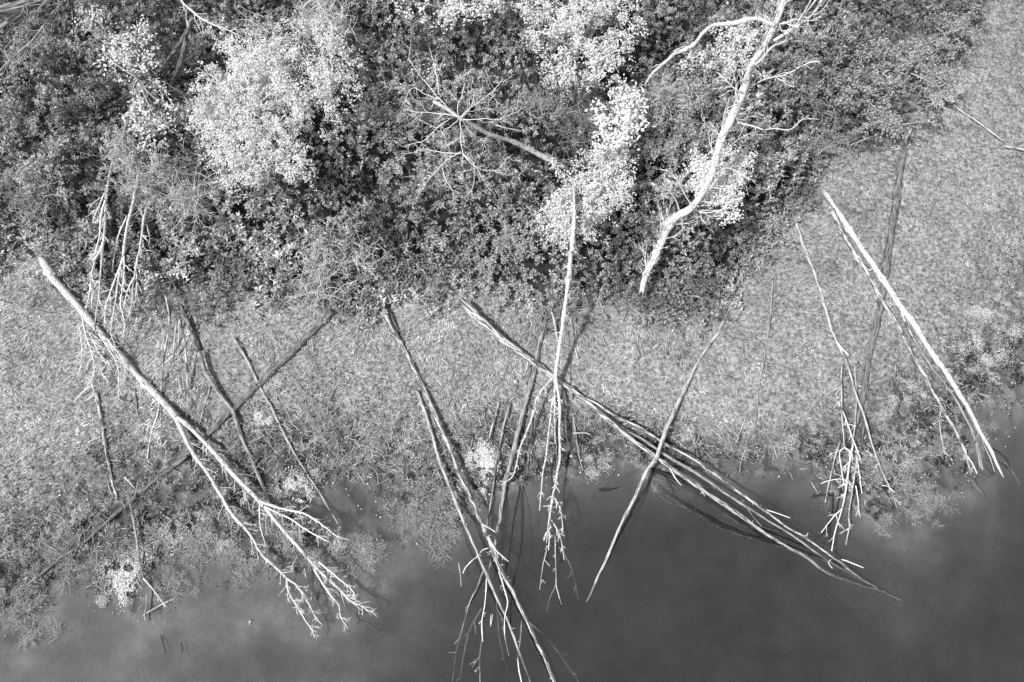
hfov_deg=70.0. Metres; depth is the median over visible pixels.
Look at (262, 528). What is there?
sedge tuft
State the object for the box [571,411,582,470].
stick
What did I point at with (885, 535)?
sedge tuft
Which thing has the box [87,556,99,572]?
sedge tuft
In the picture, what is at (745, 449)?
sedge tuft
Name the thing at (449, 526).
sedge tuft
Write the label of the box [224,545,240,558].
sedge tuft
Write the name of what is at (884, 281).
fallen tree
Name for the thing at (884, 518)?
sedge tuft
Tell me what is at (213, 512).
sedge tuft
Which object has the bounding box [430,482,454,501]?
sedge tuft
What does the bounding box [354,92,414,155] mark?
grey bush
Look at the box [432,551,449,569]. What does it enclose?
sedge tuft
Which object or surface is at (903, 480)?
sedge tuft
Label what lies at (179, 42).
leaning tree
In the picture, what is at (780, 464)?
sedge tuft
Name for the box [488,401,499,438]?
stick
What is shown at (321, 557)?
sedge tuft
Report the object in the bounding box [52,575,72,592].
sedge tuft
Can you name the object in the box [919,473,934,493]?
sedge tuft
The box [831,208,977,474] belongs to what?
fallen tree
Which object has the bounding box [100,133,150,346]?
dead birch
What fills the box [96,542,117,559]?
sedge tuft
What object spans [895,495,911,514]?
sedge tuft
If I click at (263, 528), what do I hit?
sedge tuft
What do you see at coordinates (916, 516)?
sedge tuft
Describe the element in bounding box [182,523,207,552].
sedge tuft
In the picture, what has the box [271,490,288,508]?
sedge tuft
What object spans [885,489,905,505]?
sedge tuft
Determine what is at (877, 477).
sedge tuft
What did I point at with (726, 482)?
fallen sapling
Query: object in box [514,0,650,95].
young birch
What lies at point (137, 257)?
dead birch
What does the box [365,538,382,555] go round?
sedge tuft
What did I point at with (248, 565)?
sedge tuft
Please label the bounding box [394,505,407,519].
sedge tuft
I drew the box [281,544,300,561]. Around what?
sedge tuft
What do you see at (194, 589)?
sedge tuft
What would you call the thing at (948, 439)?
sedge tuft
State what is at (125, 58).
young birch
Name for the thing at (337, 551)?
sedge tuft
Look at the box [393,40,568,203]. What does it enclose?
dead tree
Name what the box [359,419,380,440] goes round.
sedge tuft
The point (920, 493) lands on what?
sedge tuft
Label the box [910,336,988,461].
thin log
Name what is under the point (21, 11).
bare tree
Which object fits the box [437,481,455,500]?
sedge tuft
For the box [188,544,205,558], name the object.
sedge tuft
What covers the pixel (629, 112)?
pale bush
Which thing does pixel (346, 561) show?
sedge tuft
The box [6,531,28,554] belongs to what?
sedge tuft
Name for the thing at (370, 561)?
sedge tuft
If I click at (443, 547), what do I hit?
sedge tuft
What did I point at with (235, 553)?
sedge tuft
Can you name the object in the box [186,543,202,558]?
sedge tuft
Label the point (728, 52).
pale bush
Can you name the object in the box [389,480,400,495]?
sedge tuft
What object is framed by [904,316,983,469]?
thin log
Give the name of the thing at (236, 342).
thin log
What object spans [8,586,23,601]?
sedge tuft
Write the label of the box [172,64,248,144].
twiggy shrub
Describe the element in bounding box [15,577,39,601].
sedge tuft
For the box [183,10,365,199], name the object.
young birch
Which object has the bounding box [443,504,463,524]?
sedge tuft
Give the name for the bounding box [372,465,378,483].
stick
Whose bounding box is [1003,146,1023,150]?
stick
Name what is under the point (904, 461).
sedge tuft
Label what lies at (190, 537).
sedge tuft
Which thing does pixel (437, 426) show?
reed litter
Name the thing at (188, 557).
sedge tuft
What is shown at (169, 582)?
sedge tuft
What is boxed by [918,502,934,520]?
sedge tuft
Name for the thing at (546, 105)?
twiggy shrub
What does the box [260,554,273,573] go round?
sedge tuft
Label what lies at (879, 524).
sedge tuft
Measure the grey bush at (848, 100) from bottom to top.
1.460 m
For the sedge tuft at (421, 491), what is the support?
on the ground at (692, 584)
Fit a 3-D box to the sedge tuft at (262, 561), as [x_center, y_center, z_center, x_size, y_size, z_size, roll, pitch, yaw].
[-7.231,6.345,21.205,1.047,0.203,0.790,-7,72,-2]
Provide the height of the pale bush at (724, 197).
2.794 m
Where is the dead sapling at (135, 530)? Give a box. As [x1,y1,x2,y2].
[127,493,166,621]
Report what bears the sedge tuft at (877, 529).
on the water
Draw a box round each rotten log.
[178,304,201,350]
[374,289,399,332]
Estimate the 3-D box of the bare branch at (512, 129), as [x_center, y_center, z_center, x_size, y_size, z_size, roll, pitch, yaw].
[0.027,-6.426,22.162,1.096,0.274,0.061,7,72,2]
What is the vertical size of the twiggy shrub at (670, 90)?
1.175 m
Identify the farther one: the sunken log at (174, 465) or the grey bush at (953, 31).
the grey bush at (953, 31)
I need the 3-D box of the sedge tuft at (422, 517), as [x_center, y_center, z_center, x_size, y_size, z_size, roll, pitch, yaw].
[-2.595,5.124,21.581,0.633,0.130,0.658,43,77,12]
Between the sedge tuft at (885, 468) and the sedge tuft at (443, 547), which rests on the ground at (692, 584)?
the sedge tuft at (885, 468)
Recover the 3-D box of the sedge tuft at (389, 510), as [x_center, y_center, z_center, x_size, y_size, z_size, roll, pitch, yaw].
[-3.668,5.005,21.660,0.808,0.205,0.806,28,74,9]
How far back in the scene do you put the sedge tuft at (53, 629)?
20.64 m
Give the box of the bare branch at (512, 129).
[495,124,530,132]
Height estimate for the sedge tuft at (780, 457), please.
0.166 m
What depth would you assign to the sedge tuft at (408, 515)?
21.59 m
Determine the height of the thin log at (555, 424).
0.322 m
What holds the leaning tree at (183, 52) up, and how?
on the ground at (692, 584)
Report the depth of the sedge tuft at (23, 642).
20.55 m
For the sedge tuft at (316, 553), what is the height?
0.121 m
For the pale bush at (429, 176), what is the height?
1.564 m
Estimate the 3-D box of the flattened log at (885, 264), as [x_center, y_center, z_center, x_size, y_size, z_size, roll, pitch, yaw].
[12.063,-2.401,23.781,0.438,0.564,10.788,16,73,5]
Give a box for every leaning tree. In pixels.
[117,116,129,156]
[151,15,195,79]
[165,37,187,99]
[358,63,406,93]
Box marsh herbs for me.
[0,212,1023,646]
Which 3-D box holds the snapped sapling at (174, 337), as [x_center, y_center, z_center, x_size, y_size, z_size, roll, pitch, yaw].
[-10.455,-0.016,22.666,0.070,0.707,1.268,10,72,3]
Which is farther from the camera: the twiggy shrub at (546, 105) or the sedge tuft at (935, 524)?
the twiggy shrub at (546, 105)
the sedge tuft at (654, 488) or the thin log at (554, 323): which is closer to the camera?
the sedge tuft at (654, 488)
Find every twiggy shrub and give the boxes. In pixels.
[0,149,65,224]
[77,124,148,179]
[103,139,235,252]
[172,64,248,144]
[234,0,364,56]
[279,212,396,314]
[507,69,622,156]
[641,70,708,122]
[787,115,873,180]
[925,75,971,111]
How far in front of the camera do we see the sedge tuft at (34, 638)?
20.59 m
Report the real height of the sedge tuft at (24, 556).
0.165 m
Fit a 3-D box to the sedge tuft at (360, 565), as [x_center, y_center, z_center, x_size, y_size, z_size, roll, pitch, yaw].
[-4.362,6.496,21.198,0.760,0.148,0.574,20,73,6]
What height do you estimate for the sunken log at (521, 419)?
0.757 m
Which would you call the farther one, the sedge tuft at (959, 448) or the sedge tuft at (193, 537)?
the sedge tuft at (959, 448)
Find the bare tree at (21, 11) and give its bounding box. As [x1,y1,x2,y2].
[0,0,75,76]
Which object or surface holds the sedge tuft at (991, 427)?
on the water
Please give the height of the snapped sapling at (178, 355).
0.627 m
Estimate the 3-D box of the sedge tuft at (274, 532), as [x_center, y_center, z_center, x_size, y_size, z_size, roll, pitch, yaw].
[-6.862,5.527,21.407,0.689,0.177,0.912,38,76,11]
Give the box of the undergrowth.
[0,0,990,346]
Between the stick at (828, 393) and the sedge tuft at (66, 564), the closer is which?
the sedge tuft at (66, 564)
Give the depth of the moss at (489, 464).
21.84 m
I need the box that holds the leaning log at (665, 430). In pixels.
[585,308,729,602]
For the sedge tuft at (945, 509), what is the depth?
21.71 m
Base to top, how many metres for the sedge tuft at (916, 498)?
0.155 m
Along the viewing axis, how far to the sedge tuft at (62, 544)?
21.34 m
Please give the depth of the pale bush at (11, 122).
23.86 m
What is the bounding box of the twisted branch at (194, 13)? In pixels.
[180,0,240,42]
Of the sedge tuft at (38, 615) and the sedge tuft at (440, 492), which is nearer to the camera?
the sedge tuft at (38, 615)
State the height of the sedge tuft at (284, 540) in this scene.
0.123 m
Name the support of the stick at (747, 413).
on the ground at (692, 584)
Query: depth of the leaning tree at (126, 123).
22.94 m
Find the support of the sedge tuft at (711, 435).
on the ground at (692, 584)
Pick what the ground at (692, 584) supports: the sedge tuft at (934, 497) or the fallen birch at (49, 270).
the fallen birch at (49, 270)
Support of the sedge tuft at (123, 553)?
on the ground at (692, 584)
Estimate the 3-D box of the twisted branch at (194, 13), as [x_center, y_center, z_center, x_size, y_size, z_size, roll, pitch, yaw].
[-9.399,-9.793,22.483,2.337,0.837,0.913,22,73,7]
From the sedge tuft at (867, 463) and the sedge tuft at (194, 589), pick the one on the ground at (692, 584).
the sedge tuft at (867, 463)
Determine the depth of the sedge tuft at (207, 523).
21.42 m
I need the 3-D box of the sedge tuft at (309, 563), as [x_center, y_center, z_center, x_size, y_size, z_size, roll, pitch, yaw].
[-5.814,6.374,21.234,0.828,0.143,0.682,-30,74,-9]
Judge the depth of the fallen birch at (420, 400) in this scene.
20.87 m
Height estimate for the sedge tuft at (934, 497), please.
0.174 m
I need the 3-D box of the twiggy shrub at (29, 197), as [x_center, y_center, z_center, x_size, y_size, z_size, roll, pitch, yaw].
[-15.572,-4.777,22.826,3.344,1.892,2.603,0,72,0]
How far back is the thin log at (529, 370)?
22.62 m
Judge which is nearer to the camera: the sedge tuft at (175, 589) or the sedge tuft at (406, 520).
the sedge tuft at (175, 589)
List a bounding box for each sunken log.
[12,455,187,593]
[183,384,260,456]
[487,311,548,574]
[651,468,769,539]
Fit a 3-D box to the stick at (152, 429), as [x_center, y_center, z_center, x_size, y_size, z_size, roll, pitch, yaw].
[-10.933,2.724,22.257,0.102,0.117,1.687,6,72,2]
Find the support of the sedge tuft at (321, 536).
on the water
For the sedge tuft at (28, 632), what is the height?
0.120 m
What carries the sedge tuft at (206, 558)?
on the water
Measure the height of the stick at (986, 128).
0.109 m
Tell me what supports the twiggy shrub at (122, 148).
on the ground at (692, 584)
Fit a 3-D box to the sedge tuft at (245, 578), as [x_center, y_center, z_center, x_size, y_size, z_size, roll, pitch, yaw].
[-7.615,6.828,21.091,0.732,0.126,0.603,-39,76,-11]
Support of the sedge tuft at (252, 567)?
on the water
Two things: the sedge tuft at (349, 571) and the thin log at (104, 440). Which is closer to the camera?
the sedge tuft at (349, 571)
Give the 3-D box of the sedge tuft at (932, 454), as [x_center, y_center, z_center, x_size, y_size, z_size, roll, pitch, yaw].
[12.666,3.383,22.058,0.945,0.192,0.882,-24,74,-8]
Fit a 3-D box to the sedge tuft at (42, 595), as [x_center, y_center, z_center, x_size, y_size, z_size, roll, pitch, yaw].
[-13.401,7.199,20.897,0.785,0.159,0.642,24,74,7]
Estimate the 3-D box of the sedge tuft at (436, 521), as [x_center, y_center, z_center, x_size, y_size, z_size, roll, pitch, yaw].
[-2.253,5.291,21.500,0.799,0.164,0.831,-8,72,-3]
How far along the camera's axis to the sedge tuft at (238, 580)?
21.07 m
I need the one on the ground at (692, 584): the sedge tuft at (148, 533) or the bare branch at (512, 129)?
the sedge tuft at (148, 533)
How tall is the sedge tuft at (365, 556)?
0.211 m
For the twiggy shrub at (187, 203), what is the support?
on the ground at (692, 584)
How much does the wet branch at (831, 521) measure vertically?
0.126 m
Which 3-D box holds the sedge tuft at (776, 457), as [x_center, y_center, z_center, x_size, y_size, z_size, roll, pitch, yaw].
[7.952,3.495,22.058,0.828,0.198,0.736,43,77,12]
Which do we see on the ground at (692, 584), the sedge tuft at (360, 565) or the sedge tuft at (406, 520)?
the sedge tuft at (406, 520)
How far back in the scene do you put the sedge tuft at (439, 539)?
21.42 m
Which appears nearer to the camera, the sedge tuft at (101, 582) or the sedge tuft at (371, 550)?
the sedge tuft at (101, 582)
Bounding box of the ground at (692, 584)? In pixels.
[0,0,1023,681]
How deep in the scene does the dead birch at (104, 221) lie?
22.43 m
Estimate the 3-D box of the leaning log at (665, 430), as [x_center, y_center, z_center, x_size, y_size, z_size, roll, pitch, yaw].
[4.450,3.022,22.091,0.419,0.846,10.340,28,74,9]
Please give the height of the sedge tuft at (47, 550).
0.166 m
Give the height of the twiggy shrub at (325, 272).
2.107 m
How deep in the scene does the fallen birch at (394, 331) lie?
21.08 m
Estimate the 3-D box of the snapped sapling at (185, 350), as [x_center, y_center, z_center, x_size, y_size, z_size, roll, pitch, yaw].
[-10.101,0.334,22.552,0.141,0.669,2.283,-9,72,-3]
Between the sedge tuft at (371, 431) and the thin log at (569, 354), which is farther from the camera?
the thin log at (569, 354)
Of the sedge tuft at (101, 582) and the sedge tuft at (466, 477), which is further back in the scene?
the sedge tuft at (466, 477)
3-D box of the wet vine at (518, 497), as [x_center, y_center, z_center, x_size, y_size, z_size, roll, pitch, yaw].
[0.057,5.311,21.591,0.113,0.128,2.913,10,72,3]
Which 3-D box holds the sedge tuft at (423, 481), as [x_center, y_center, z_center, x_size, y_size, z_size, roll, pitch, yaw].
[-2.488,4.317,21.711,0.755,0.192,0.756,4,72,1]
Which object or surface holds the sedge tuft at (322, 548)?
on the ground at (692, 584)
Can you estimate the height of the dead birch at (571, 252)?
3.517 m
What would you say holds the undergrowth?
on the ground at (692, 584)
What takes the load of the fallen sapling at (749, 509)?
on the ground at (692, 584)
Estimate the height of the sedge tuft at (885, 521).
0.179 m
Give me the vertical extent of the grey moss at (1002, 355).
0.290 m
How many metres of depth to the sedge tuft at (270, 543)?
21.34 m
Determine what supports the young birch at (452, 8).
on the ground at (692, 584)
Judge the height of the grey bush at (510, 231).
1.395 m
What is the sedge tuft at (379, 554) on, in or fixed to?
on the water
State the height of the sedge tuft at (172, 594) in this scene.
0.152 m
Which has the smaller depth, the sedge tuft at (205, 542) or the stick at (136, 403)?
the sedge tuft at (205, 542)
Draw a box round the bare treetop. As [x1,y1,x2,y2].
[70,314,131,404]
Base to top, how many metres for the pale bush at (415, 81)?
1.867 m
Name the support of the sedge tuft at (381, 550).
on the water
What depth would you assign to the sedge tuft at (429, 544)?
21.35 m
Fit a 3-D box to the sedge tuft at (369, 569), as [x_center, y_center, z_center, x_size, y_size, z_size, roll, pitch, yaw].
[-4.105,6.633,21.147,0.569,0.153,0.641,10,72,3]
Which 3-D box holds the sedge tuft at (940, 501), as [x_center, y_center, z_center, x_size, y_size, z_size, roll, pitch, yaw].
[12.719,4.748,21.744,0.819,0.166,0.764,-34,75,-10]
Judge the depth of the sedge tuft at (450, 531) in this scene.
21.44 m
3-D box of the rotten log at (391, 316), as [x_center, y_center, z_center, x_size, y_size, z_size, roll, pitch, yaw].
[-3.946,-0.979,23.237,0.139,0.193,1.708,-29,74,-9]
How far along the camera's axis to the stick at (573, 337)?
22.89 m
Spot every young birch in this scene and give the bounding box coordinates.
[71,3,192,157]
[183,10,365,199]
[392,0,531,33]
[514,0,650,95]
[534,137,639,255]
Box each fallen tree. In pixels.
[460,298,880,591]
[793,215,900,550]
[820,190,1019,485]
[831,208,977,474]
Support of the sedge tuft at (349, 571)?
on the water
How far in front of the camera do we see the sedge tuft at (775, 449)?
22.11 m
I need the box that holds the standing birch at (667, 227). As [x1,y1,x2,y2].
[634,0,829,294]
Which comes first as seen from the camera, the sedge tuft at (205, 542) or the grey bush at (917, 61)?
the sedge tuft at (205, 542)
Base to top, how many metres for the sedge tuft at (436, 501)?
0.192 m
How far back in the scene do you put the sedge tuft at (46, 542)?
21.27 m
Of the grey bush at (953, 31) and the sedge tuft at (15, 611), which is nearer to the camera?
the sedge tuft at (15, 611)
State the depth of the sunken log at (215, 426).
22.24 m
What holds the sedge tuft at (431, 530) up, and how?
on the ground at (692, 584)
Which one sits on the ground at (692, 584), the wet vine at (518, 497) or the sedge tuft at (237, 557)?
the sedge tuft at (237, 557)
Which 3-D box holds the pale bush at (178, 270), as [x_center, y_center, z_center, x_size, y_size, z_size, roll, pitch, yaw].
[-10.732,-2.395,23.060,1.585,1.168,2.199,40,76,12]
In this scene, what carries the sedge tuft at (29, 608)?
on the ground at (692, 584)
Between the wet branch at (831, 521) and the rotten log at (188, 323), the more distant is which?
the rotten log at (188, 323)
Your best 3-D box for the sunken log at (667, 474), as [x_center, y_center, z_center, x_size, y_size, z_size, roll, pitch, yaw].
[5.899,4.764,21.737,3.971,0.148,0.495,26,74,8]
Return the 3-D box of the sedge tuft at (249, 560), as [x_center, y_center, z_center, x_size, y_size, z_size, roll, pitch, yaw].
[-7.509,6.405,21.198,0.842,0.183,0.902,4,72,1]
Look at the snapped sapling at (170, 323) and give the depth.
22.90 m
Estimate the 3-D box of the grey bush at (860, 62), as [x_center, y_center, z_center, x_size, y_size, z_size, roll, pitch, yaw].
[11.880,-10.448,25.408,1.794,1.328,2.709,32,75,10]
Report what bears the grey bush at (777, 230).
on the ground at (692, 584)
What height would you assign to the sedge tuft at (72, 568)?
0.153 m
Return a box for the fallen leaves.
[0,286,1015,592]
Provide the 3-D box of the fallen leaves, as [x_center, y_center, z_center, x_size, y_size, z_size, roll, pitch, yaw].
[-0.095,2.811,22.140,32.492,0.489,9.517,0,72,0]
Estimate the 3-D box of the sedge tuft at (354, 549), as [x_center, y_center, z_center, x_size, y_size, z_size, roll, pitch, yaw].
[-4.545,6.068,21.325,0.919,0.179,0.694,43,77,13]
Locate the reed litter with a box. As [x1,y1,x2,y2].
[1,202,995,593]
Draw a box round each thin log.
[95,392,118,498]
[233,337,338,524]
[486,385,516,529]
[527,364,531,386]
[551,311,558,341]
[552,382,556,454]
[566,331,571,380]
[738,278,773,477]
[857,360,868,445]
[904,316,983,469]
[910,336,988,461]
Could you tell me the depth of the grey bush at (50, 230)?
23.32 m
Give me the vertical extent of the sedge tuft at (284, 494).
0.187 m
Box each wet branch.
[821,490,842,537]
[828,493,833,545]
[850,482,858,512]
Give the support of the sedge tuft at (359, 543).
in the water
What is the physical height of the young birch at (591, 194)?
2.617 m
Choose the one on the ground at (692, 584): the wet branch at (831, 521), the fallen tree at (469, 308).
the fallen tree at (469, 308)
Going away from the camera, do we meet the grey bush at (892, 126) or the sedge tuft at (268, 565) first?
the sedge tuft at (268, 565)
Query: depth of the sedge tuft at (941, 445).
22.11 m
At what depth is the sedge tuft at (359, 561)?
21.23 m
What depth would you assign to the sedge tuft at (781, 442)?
22.11 m
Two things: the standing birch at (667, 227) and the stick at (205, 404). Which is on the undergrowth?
the standing birch at (667, 227)
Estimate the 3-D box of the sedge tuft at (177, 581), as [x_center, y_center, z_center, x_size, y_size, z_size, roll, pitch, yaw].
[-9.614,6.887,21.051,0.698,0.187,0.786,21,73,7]
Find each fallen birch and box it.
[38,255,376,637]
[379,305,578,681]
[415,390,530,681]
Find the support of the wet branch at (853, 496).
on the water
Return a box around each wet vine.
[505,485,520,571]
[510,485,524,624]
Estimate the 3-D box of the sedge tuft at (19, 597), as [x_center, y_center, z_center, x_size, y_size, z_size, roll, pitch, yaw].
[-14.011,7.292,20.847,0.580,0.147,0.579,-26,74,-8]
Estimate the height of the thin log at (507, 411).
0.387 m
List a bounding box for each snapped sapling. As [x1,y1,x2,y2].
[160,294,170,392]
[168,292,170,343]
[173,319,176,361]
[178,315,184,400]
[178,316,188,389]
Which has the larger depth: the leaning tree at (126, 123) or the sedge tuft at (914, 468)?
the leaning tree at (126, 123)
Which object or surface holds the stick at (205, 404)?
on the ground at (692, 584)
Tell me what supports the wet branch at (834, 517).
on the water
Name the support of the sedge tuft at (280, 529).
on the ground at (692, 584)
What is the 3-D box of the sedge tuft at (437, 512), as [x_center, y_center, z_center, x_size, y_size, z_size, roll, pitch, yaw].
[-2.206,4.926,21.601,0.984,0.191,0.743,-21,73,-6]
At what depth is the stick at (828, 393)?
22.43 m
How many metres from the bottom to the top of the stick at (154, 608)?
0.102 m
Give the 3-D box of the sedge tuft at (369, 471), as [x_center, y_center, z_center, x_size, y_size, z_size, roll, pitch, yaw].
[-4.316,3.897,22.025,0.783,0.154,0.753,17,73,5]
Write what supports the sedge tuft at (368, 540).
on the water
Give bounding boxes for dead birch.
[79,159,118,323]
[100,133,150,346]
[119,153,156,321]
[501,179,579,609]
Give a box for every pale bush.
[0,72,26,157]
[134,228,202,289]
[376,55,440,110]
[410,161,436,208]
[585,80,655,153]
[672,11,770,83]
[678,140,760,225]
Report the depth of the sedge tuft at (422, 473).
21.99 m
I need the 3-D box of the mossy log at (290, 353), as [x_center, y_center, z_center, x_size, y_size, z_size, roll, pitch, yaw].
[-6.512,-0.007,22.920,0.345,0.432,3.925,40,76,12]
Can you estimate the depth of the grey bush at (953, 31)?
25.36 m
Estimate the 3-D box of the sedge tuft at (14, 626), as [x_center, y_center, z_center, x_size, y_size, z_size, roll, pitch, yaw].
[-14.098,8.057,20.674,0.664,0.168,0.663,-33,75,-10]
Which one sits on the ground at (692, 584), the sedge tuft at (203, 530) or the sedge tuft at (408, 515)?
the sedge tuft at (203, 530)
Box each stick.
[134,389,139,424]
[142,598,176,615]
[147,404,159,457]
[198,384,210,427]
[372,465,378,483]
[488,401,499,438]
[526,417,533,475]
[569,318,578,358]
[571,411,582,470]
[736,386,762,443]
[808,383,844,411]
[955,107,1004,141]
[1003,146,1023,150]
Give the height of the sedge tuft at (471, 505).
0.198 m
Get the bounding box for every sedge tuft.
[3,598,30,624]
[3,618,23,637]
[5,603,23,619]
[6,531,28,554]
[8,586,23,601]
[12,591,28,605]
[13,544,37,565]
[13,637,30,649]
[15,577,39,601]
[18,597,42,620]
[22,628,40,648]
[23,626,33,642]
[24,622,44,646]
[26,559,42,577]
[29,585,51,605]
[29,609,45,622]
[33,593,52,606]
[34,539,50,555]
[41,540,58,561]
[41,618,69,642]
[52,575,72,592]
[53,535,71,556]
[58,555,77,572]
[61,558,84,584]
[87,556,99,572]
[91,572,110,592]
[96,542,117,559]
[111,543,131,562]
[141,518,164,548]
[157,542,169,559]
[159,569,183,593]
[162,583,182,604]
[166,575,185,597]
[169,569,186,591]
[175,525,200,548]
[176,571,186,584]
[179,547,197,568]
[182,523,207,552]
[184,528,199,546]
[184,582,199,597]
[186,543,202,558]
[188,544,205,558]
[190,523,210,538]
[191,522,216,539]
[196,543,217,577]
[198,537,214,549]
[204,505,222,519]
[221,546,240,562]
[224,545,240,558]
[226,542,247,571]
[231,567,250,588]
[236,559,254,573]
[238,569,254,587]
[241,555,260,575]
[245,559,259,574]
[251,520,271,537]
[251,550,272,568]
[252,519,271,534]
[259,487,270,500]
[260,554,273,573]
[261,533,276,549]
[266,520,290,540]
[267,520,291,543]
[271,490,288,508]
[278,490,292,501]
[278,535,290,553]
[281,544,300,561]
[292,519,310,542]
[299,552,319,569]
[307,541,323,558]
[311,526,329,544]
[311,541,331,559]
[312,547,330,564]
[333,455,349,471]
[333,545,343,557]
[336,549,356,569]
[338,563,358,585]
[345,537,366,555]
[348,534,374,554]
[351,554,365,567]
[352,527,365,544]
[352,554,367,571]
[356,543,378,572]
[358,535,378,551]
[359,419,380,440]
[360,459,374,482]
[361,551,380,574]
[364,561,376,577]
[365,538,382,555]
[372,547,386,563]
[374,496,396,522]
[375,543,391,555]
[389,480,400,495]
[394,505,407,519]
[396,516,409,528]
[402,512,415,529]
[410,482,432,504]
[411,509,431,528]
[412,505,425,520]
[415,462,430,486]
[416,507,431,525]
[419,475,438,496]
[419,514,446,536]
[420,534,440,557]
[425,508,445,530]
[426,495,447,519]
[427,486,446,509]
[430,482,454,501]
[430,508,454,526]
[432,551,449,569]
[433,481,450,502]
[433,531,446,547]
[434,538,451,556]
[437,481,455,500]
[439,518,459,540]
[440,519,458,533]
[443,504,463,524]
[448,525,464,543]
[459,492,488,518]
[461,460,480,485]
[649,480,659,491]
[704,429,716,444]
[715,438,736,458]
[738,440,752,455]
[765,438,788,458]
[765,448,788,466]
[771,449,790,463]
[772,436,791,454]
[772,456,795,474]
[855,449,879,471]
[865,466,885,484]
[867,520,885,535]
[871,510,896,529]
[871,512,894,525]
[872,518,889,532]
[876,457,897,476]
[879,528,892,537]
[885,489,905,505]
[895,470,915,494]
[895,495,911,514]
[896,477,917,503]
[899,456,911,468]
[901,477,916,492]
[905,455,926,477]
[906,505,926,528]
[908,488,926,508]
[909,482,929,509]
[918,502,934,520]
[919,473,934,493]
[922,442,941,462]
[925,491,943,505]
[928,517,941,529]
[931,438,950,454]
[931,494,949,510]
[934,491,959,515]
[938,432,955,445]
[953,443,970,464]
[983,419,998,433]
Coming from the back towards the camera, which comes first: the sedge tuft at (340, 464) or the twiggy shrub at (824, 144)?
the twiggy shrub at (824, 144)
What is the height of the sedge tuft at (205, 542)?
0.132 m
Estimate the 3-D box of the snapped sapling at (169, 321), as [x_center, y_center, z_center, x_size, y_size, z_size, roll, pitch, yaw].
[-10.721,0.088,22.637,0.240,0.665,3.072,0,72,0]
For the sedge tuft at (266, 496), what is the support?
on the ground at (692, 584)
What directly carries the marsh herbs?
on the ground at (692, 584)
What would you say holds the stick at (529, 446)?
on the water
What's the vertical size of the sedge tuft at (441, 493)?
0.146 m
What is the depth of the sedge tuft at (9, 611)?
20.68 m
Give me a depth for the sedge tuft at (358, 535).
21.47 m
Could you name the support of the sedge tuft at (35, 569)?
on the ground at (692, 584)
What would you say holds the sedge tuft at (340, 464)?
on the ground at (692, 584)
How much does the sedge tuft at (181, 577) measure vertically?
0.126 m
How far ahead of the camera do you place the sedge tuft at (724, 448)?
22.10 m
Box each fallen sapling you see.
[584,396,904,602]
[594,404,867,583]
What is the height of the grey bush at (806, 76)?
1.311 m
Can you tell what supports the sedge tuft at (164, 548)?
on the water
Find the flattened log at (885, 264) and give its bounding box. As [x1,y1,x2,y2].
[856,130,909,425]
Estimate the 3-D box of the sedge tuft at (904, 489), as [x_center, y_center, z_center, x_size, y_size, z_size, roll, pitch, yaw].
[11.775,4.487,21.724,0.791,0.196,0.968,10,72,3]
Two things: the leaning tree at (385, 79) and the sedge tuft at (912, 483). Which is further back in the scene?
the leaning tree at (385, 79)
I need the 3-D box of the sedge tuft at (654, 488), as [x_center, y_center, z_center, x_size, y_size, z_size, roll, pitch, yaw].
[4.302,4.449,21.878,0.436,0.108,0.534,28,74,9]
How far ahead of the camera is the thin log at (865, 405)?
22.41 m
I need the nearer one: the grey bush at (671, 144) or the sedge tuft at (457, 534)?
the sedge tuft at (457, 534)
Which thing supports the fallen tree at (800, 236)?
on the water
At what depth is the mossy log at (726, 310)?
23.41 m
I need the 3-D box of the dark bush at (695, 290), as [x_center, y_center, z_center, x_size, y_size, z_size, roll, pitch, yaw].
[5.585,-1.544,23.111,3.384,1.417,2.552,0,72,0]
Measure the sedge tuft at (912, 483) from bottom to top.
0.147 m
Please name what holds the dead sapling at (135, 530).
on the ground at (692, 584)
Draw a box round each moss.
[0,279,1023,611]
[103,404,571,611]
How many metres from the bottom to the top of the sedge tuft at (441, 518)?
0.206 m
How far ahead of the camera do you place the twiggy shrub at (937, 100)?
24.92 m
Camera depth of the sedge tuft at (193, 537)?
21.32 m
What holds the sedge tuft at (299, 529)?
on the ground at (692, 584)
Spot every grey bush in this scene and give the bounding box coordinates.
[30,223,81,278]
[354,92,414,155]
[476,194,536,266]
[625,56,734,177]
[740,203,797,251]
[763,47,837,126]
[824,67,910,128]
[834,6,889,70]
[851,102,950,142]
[867,34,956,101]
[903,3,984,68]
[920,63,959,92]
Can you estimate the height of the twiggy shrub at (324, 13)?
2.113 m
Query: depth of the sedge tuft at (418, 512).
21.62 m
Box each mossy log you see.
[256,296,344,386]
[720,240,757,322]
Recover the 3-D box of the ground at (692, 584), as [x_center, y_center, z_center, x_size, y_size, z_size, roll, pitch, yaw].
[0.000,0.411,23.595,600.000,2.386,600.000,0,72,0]
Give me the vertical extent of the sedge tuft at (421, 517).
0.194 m
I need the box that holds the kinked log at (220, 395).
[197,349,270,503]
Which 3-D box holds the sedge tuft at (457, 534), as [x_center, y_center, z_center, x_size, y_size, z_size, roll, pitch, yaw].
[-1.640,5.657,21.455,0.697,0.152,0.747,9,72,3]
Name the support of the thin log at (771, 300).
on the ground at (692, 584)
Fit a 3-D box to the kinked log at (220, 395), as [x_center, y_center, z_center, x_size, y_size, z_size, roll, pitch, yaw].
[-8.376,2.538,22.202,0.367,0.550,5.459,-29,74,-9]
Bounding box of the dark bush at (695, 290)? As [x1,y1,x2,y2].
[635,257,740,331]

